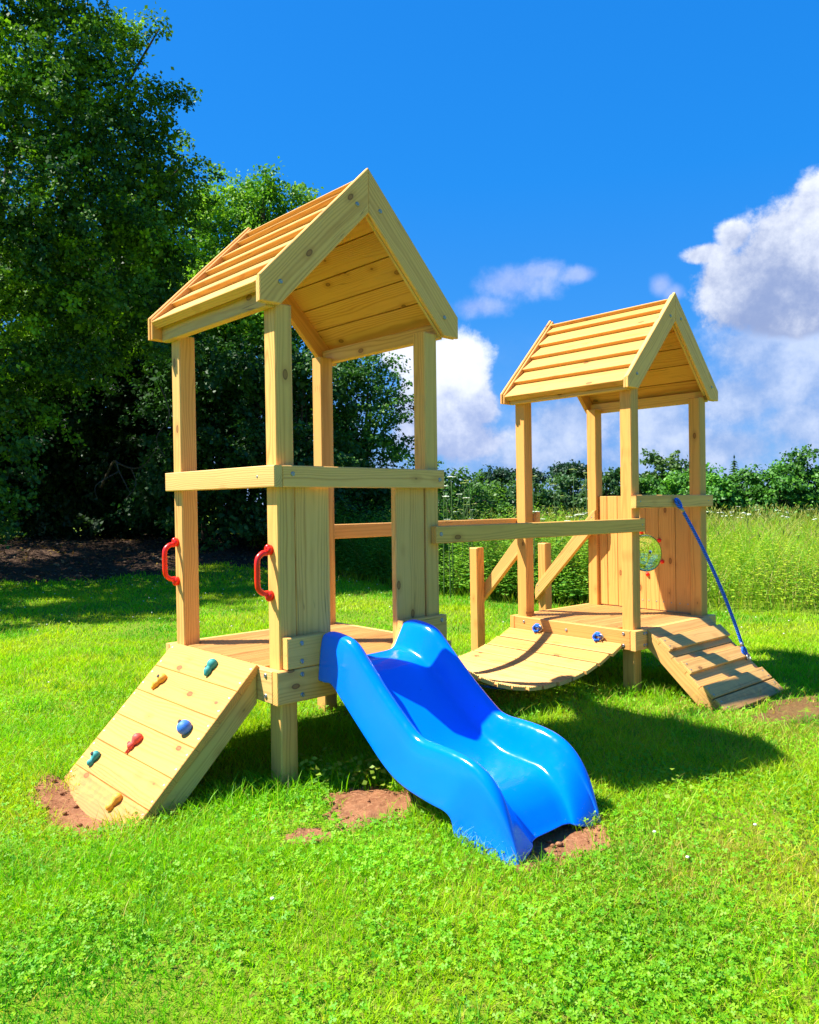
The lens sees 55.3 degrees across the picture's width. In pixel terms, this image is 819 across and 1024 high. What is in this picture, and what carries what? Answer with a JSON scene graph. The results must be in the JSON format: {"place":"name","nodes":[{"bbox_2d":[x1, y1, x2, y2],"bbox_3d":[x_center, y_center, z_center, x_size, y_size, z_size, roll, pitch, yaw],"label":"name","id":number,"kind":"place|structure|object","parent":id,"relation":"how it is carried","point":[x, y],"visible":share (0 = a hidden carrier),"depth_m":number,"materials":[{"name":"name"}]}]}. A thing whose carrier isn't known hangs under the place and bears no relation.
{"place":"outdoors","nodes":[
{"label":"outdoors","id":0,"kind":"place"},
{"bbox_2d":[0,509,818,1023],"bbox_3d":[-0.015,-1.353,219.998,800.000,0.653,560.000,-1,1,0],"label":"ground","id":1,"kind":"structure","parent":0,"point":[772,953],"depth_m":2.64,"materials":[{"name":"green plant"}]},
{"bbox_2d":[28,773,125,839],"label":"soil","id":2,"kind":"structure","parent":1,"relation":"on","point":[84,819],"depth_m":3.63,"materials":[{"name":"brown soil"}]},
{"bbox_2d":[40,779,600,859],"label":"soil crumbs","id":3,"kind":"object","parent":2,"relation":"on","point":[559,843],"visible":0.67,"depth_m":3.38,"materials":[{"name":"brown soil"}]},
{"bbox_2d":[0,314,171,539],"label":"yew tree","id":4,"kind":"object","parent":1,"relation":"on","point":[59,456],"visible":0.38,"depth_m":18.31,"materials":[{"name":"green plant"}]},
{"bbox_2d":[0,0,225,558],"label":"maple tree","id":5,"kind":"object","parent":1,"relation":"on","point":[46,262],"visible":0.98,"depth_m":12.37,"materials":[{"name":"green plant"}]},
{"bbox_2d":[0,534,267,582],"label":"leaf litter","id":6,"kind":"object","parent":1,"relation":"on","point":[52,554],"visible":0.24,"depth_m":15.48,"materials":[{"name":"plant"}]},
{"bbox_2d":[145,156,323,531],"bbox_3d":[-3.562,-4.053,19.496,5.666,9.668,6.701,-1,1,0],"label":"ash tree","id":7,"kind":"object","parent":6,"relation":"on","point":[242,213],"visible":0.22,"depth_m":19.17,"materials":[{"name":"green plant"}]},
{"bbox_2d":[292,332,414,521],"bbox_3d":[-1.096,-1.584,17.457,3.484,5.591,3.485,-1,1,0],"label":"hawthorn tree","id":8,"kind":"object","parent":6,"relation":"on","point":[368,435],"visible":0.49,"depth_m":17.44,"materials":[{"name":"green plant"}]},
{"bbox_2d":[17,199,263,540],"bbox_3d":[-6.597,-3.348,19.170,6.202,9.544,4.866,0,1,12],"label":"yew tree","id":9,"kind":"object","parent":1,"relation":"on","point":[135,430],"visible":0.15,"depth_m":18.07,"materials":[{"name":"green plant"}]},
{"bbox_2d":[64,643,259,828],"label":"climbing wall","id":10,"kind":"structure","parent":1,"relation":"on","point":[167,733],"depth_m":3.68,"materials":[{"name":"brown wood"}]},
{"bbox_2d":[86,510,267,540],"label":"woodland weeds","id":11,"kind":"object","parent":1,"relation":"on","point":[150,531],"visible":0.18,"depth_m":18.09,"materials":[{"name":"green plant"}]},
{"bbox_2d":[105,331,267,552],"bbox_3d":[-4.499,-1.370,17.029,3.692,5.330,3.914,-1,1,0],"label":"holly bush","id":12,"kind":"object","parent":1,"relation":"on","point":[224,504],"visible":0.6,"depth_m":16.28,"materials":[{"name":"green plant"}]},
{"bbox_2d":[0,322,389,536],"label":"woodland","id":13,"kind":"object","parent":1,"relation":"on","point":[261,495],"visible":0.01,"depth_m":22.33,"materials":[{"name":"green plant"}]},
{"bbox_2d":[160,325,390,565],"bbox_3d":[-2.576,-1.566,16.850,5.578,5.368,3.565,-1,1,0],"label":"holly bush","id":14,"kind":"object","parent":1,"relation":"on","point":[250,453],"visible":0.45,"depth_m":16.25,"materials":[{"name":"green plant"}]},
{"bbox_2d":[148,168,457,788],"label":"play tower","id":15,"kind":"structure","parent":1,"relation":"on","point":[338,275],"depth_m":4.16,"materials":[{"name":"brown wood"}]},
{"bbox_2d":[334,518,516,538],"bbox_3d":[0.149,0.114,5.711,2.001,0.099,0.045,-1,1,-40],"label":"bridge handrail","id":16,"kind":"object","parent":15,"relation":"attached to","point":[360,530],"depth_m":5.37,"materials":[{"name":"brown wood"}]},
{"bbox_2d":[283,828,333,843],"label":"soil","id":17,"kind":"structure","parent":1,"relation":"on","point":[303,831],"depth_m":3.15,"materials":[{"name":"brown soil"}]},
{"bbox_2d":[321,786,432,831],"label":"soil","id":18,"kind":"structure","parent":1,"relation":"on","point":[355,801],"depth_m":3.44,"materials":[{"name":"brown soil"}]},
{"bbox_2d":[1,580,789,899],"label":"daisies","id":19,"kind":"object","parent":1,"relation":"on","point":[389,606],"visible":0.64,"depth_m":8.39,"materials":[{"name":"white plant"}]},
{"bbox_2d":[0,662,814,1023],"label":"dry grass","id":20,"kind":"structure","parent":1,"relation":"on","point":[380,924],"depth_m":2.92,"materials":[{"name":"green plant"}]},
{"bbox_2d":[0,687,818,1023],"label":"clover","id":21,"kind":"object","parent":1,"relation":"on","point":[660,965],"visible":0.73,"depth_m":2.47,"materials":[{"name":"green plant"}]},
{"bbox_2d":[2,671,817,924],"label":"tall grass","id":22,"kind":"structure","parent":1,"relation":"on","point":[654,691],"depth_m":3.57,"materials":[{"name":"green plant"}]},
{"bbox_2d":[438,485,446,595],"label":"hogweed plant","id":23,"kind":"object","parent":1,"relation":"on","point":[443,548],"visible":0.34,"depth_m":10.90,"materials":[{"name":"plant"}]},
{"bbox_2d":[443,496,450,597],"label":"hogweed plant","id":24,"kind":"object","parent":1,"relation":"on","point":[447,519],"visible":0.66,"depth_m":10.70,"materials":[{"name":"green plant"}]},
{"bbox_2d":[443,476,461,595],"bbox_3d":[0.601,0.348,10.932,0.132,1.697,0.421,0,1,41],"label":"hogweed plant","id":25,"kind":"object","parent":1,"relation":"on","point":[452,519],"visible":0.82,"depth_m":10.91,"materials":[{"name":"green plant"}]},
{"bbox_2d":[389,453,516,547],"bbox_3d":[0.999,-0.056,16.259,3.408,2.606,2.056,-1,1,-30],"label":"hawthorn bush","id":26,"kind":"object","parent":1,"relation":"on","point":[478,494],"visible":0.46,"depth_m":16.13,"materials":[{"name":"green plant"}]},
{"bbox_2d":[259,489,647,597],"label":"nettles","id":27,"kind":"object","parent":1,"relation":"on","point":[372,562],"visible":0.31,"depth_m":11.67,"materials":[{"name":"green plant"}]},
{"bbox_2d":[318,619,599,864],"bbox_3d":[0.194,0.937,3.507,0.645,0.747,1.207,-1,1,-43],"label":"slide","id":28,"kind":"object","parent":1,"relation":"on","point":[439,728],"visible":0.97,"depth_m":3.40,"materials":[{"name":"blue plastic"}]},
{"bbox_2d":[454,497,473,579],"bbox_3d":[0.785,0.496,10.845,0.361,1.396,0.154,-1,1,-36],"label":"hogweed plant","id":29,"kind":"object","parent":1,"relation":"on","point":[456,513],"visible":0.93,"depth_m":10.80,"materials":[{"name":"plant"}]},
{"bbox_2d":[457,480,472,546],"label":"hogweed plant","id":30,"kind":"object","parent":1,"relation":"on","point":[469,503],"visible":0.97,"depth_m":11.13,"materials":[{"name":"plant"}]},
{"bbox_2d":[439,483,497,517],"bbox_3d":[2.517,0.099,33.725,3.342,2.733,3.370,0,1,16],"label":"distant tree","id":31,"kind":"object","parent":1,"relation":"on","point":[475,501],"depth_m":33.95,"materials":[{"name":"green plant"}]},
{"bbox_2d":[461,482,475,594],"bbox_3d":[0.821,0.384,11.214,0.242,1.617,0.368,-1,1,-23],"label":"hogweed plant","id":32,"kind":"object","parent":1,"relation":"on","point":[466,506],"visible":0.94,"depth_m":11.20,"materials":[{"name":"green plant"}]},
{"bbox_2d":[469,468,496,485],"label":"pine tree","id":33,"kind":"object","parent":1,"relation":"on","point":[483,480],"visible":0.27,"depth_m":59.78,"materials":[{"name":"green plant"}]},
{"bbox_2d":[298,747,679,816],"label":"weed leaves","id":34,"kind":"object","parent":1,"relation":"on","point":[359,763],"visible":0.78,"depth_m":3.67,"materials":[{"name":"green plant"}]},
{"bbox_2d":[480,464,514,485],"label":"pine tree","id":35,"kind":"object","parent":1,"relation":"on","point":[499,474],"visible":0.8,"depth_m":59.60,"materials":[{"name":"green plant"}]},
{"bbox_2d":[487,479,516,517],"bbox_3d":[4.101,-0.013,40.149,3.670,3.381,4.328,-1,1,0],"label":"distant tree","id":36,"kind":"object","parent":1,"relation":"on","point":[511,501],"visible":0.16,"depth_m":39.47,"materials":[{"name":"green plant"}]},
{"bbox_2d":[492,466,515,485],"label":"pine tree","id":37,"kind":"object","parent":1,"relation":"on","point":[512,471],"visible":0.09,"depth_m":60.60,"materials":[{"name":"green plant"}]},
{"bbox_2d":[470,512,539,650],"bbox_3d":[0.785,0.698,6.487,0.142,1.400,0.668,-1,1,-42],"label":"stair handrail","id":38,"kind":"object","parent":1,"relation":"on","point":[481,590],"visible":0.7,"depth_m":6.64,"materials":[{"name":"brown wood"}]},
{"bbox_2d":[504,473,554,514],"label":"distant tree","id":39,"kind":"object","parent":1,"relation":"on","point":[540,495],"visible":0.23,"depth_m":43.45,"materials":[{"name":"green plant"}]},
{"bbox_2d":[532,476,536,550],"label":"hogweed plant","id":40,"kind":"object","parent":1,"relation":"on","point":[533,507],"visible":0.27,"depth_m":11.20,"materials":[{"name":"plant"}]},
{"bbox_2d":[533,511,544,600],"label":"hogweed plant","id":41,"kind":"object","parent":1,"relation":"on","point":[534,552],"visible":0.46,"depth_m":10.69,"materials":[{"name":"plant"}]},
{"bbox_2d":[532,467,552,489],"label":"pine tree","id":42,"kind":"object","parent":1,"relation":"on","point":[539,477],"visible":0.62,"depth_m":59.37,"materials":[{"name":"green plant"}]},
{"bbox_2d":[542,484,558,554],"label":"hogweed plant","id":43,"kind":"object","parent":1,"relation":"on","point":[553,486],"visible":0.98,"depth_m":11.43,"materials":[{"name":"plant"}]},
{"bbox_2d":[535,469,584,520],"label":"distant tree","id":44,"kind":"object","parent":1,"relation":"on","point":[564,482],"visible":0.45,"depth_m":46.15,"materials":[{"name":"green plant"}]},
{"bbox_2d":[546,462,576,517],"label":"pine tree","id":45,"kind":"object","parent":1,"relation":"on","point":[562,467],"visible":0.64,"depth_m":59.44,"materials":[{"name":"green plant"}]},
{"bbox_2d":[514,824,610,871],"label":"soil","id":46,"kind":"structure","parent":1,"relation":"on","point":[564,833],"depth_m":3.11,"materials":[{"name":"brown soil"}]},
{"bbox_2d":[548,459,586,498],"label":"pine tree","id":47,"kind":"object","parent":1,"relation":"on","point":[573,464],"visible":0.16,"depth_m":60.55,"materials":[{"name":"green plant"}]},
{"bbox_2d":[561,469,585,577],"bbox_3d":[2.429,0.294,11.604,0.383,1.867,0.256,-1,1,0],"label":"hogweed plant","id":48,"kind":"object","parent":1,"relation":"on","point":[573,496],"visible":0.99,"depth_m":11.58,"materials":[{"name":"green plant"}]},
{"bbox_2d":[566,514,584,598],"bbox_3d":[2.322,0.625,10.985,0.278,1.197,0.145,-1,1,0],"label":"hogweed plant","id":49,"kind":"object","parent":1,"relation":"on","point":[578,550],"visible":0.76,"depth_m":10.99,"materials":[{"name":"plant"}]},
{"bbox_2d":[583,474,588,582],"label":"hogweed plant","id":50,"kind":"object","parent":1,"relation":"on","point":[586,496],"visible":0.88,"depth_m":11.76,"materials":[{"name":"green plant"}]},
{"bbox_2d":[572,464,602,479],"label":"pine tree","id":51,"kind":"object","parent":1,"relation":"on","point":[581,470],"visible":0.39,"depth_m":59.71,"materials":[{"name":"green plant"}]},
{"bbox_2d":[569,467,620,518],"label":"distant tree","id":52,"kind":"object","parent":1,"relation":"on","point":[611,480],"visible":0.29,"depth_m":45.58,"materials":[{"name":"green plant"}]},
{"bbox_2d":[500,292,717,692],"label":"play tower","id":53,"kind":"structure","parent":1,"relation":"on","point":[628,363],"depth_m":6.17,"materials":[{"name":"brown wood"}]},
{"bbox_2d":[431,518,644,543],"bbox_3d":[0.892,0.109,4.901,1.965,0.098,0.052,-1,1,-40],"label":"bridge handrail","id":54,"kind":"object","parent":53,"relation":"attached to","point":[466,533],"visible":1,"depth_m":4.75,"materials":[{"name":"brown wood"}]},
{"bbox_2d":[458,623,621,690],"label":"plank bridge","id":55,"kind":"structure","parent":53,"relation":"attached to","point":[519,659],"depth_m":5.58,"materials":[{"name":"brown wood"}]},
{"bbox_2d":[535,510,597,610],"bbox_3d":[1.439,0.685,7.073,0.144,1.400,0.676,-1,1,-42],"label":"stair handrail","id":56,"kind":"object","parent":53,"relation":"attached to","point":[548,572],"visible":0.71,"depth_m":7.19,"materials":[{"name":"brown wood"}]},
{"bbox_2d":[640,532,663,575],"bbox_3d":[1.989,0.342,6.552,0.113,0.382,0.362,-1,1,-42],"label":"bubble window","id":57,"kind":"structure","parent":53,"relation":"in","point":[650,549],"depth_m":6.57,"materials":[{"name":"clear plastic"}]},
{"bbox_2d":[674,498,750,659],"bbox_3d":[2.239,0.499,5.790,0.586,1.215,0.071,-1,1,-6],"label":"climbing rope","id":58,"kind":"object","parent":53,"relation":"hanging from","point":[677,502],"visible":1,"depth_m":5.79,"materials":[{"name":"fabric"}]},
{"bbox_2d":[438,486,815,513],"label":"distant hedge","id":59,"kind":"object","parent":1,"relation":"on","point":[439,499],"visible":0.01,"depth_m":70.22,"materials":[{"name":"green plant"}]},
{"bbox_2d":[619,448,688,493],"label":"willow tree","id":60,"kind":"object","parent":1,"relation":"on","point":[658,461],"visible":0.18,"depth_m":44.61,"materials":[{"name":"green plant"}]},
{"bbox_2d":[639,474,675,494],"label":"hedgerow tree","id":61,"kind":"object","parent":1,"relation":"on","point":[646,484],"visible":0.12,"depth_m":31.25,"materials":[{"name":"green plant"}]},
{"bbox_2d":[643,469,719,517],"bbox_3d":[10.681,0.001,30.797,2.856,3.434,3.120,-1,1,0],"label":"hedgerow tree","id":62,"kind":"object","parent":1,"relation":"on","point":[677,484],"visible":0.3,"depth_m":30.48,"materials":[{"name":"green plant"}]},
{"bbox_2d":[647,617,782,712],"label":"access ramp","id":63,"kind":"structure","parent":1,"relation":"on","point":[704,660],"depth_m":5.50,"materials":[{"name":"brown wood"}]},
{"bbox_2d":[687,462,756,524],"bbox_3d":[11.715,-0.180,30.430,3.356,3.480,3.138,-1,1,-33],"label":"hedgerow tree","id":64,"kind":"object","parent":1,"relation":"on","point":[718,487],"visible":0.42,"depth_m":29.71,"materials":[{"name":"green plant"}]},
{"bbox_2d":[727,455,744,491],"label":"spruce tree","id":65,"kind":"object","parent":1,"relation":"on","point":[734,464],"visible":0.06,"depth_m":32.46,"materials":[{"name":"green plant"}]},
{"bbox_2d":[713,463,788,526],"bbox_3d":[13.029,-0.172,30.619,3.402,3.444,2.738,-1,1,0],"label":"hedgerow tree","id":66,"kind":"object","parent":1,"relation":"on","point":[741,475],"visible":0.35,"depth_m":30.21,"materials":[{"name":"green plant"}]},
{"bbox_2d":[728,458,818,524],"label":"hedgerow tree","id":67,"kind":"object","parent":1,"relation":"on","point":[787,481],"visible":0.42,"depth_m":29.50,"materials":[{"name":"green plant"}]},
{"bbox_2d":[751,696,818,725],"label":"soil","id":68,"kind":"structure","parent":1,"relation":"on","point":[790,708],"depth_m":5.21,"materials":[{"name":"brown soil"}]},
{"bbox_2d":[766,444,818,521],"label":"hedgerow tree","id":69,"kind":"object","parent":1,"relation":"on","point":[797,465],"visible":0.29,"depth_m":30.22,"materials":[{"name":"green plant"}]},
{"bbox_2d":[781,451,818,518],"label":"hedgerow tree","id":70,"kind":"object","parent":1,"relation":"on","point":[814,475],"visible":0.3,"depth_m":29.93,"materials":[{"name":"green plant"}]},
{"bbox_2d":[0,0,818,503],"label":"sky","id":71,"kind":"structure","parent":0,"point":[557,161],"materials":[{"name":"blue"}]},
{"bbox_2d":[248,508,818,615],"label":"meadow grass","id":72,"kind":"structure","parent":0,"point":[747,532],"depth_m":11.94,"materials":[{"name":"green plant"}]},
{"bbox_2d":[334,503,818,542],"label":"grass seed heads","id":73,"kind":"object","parent":72,"relation":"on","point":[756,513],"depth_m":17.66,"materials":[{"name":"plant"}]},
{"bbox_2d":[553,506,814,519],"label":"meadow flowers","id":74,"kind":"object","parent":72,"relation":"on","point":[726,515],"visible":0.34,"depth_m":17.23,"materials":[{"name":"white plant"}]}
]}

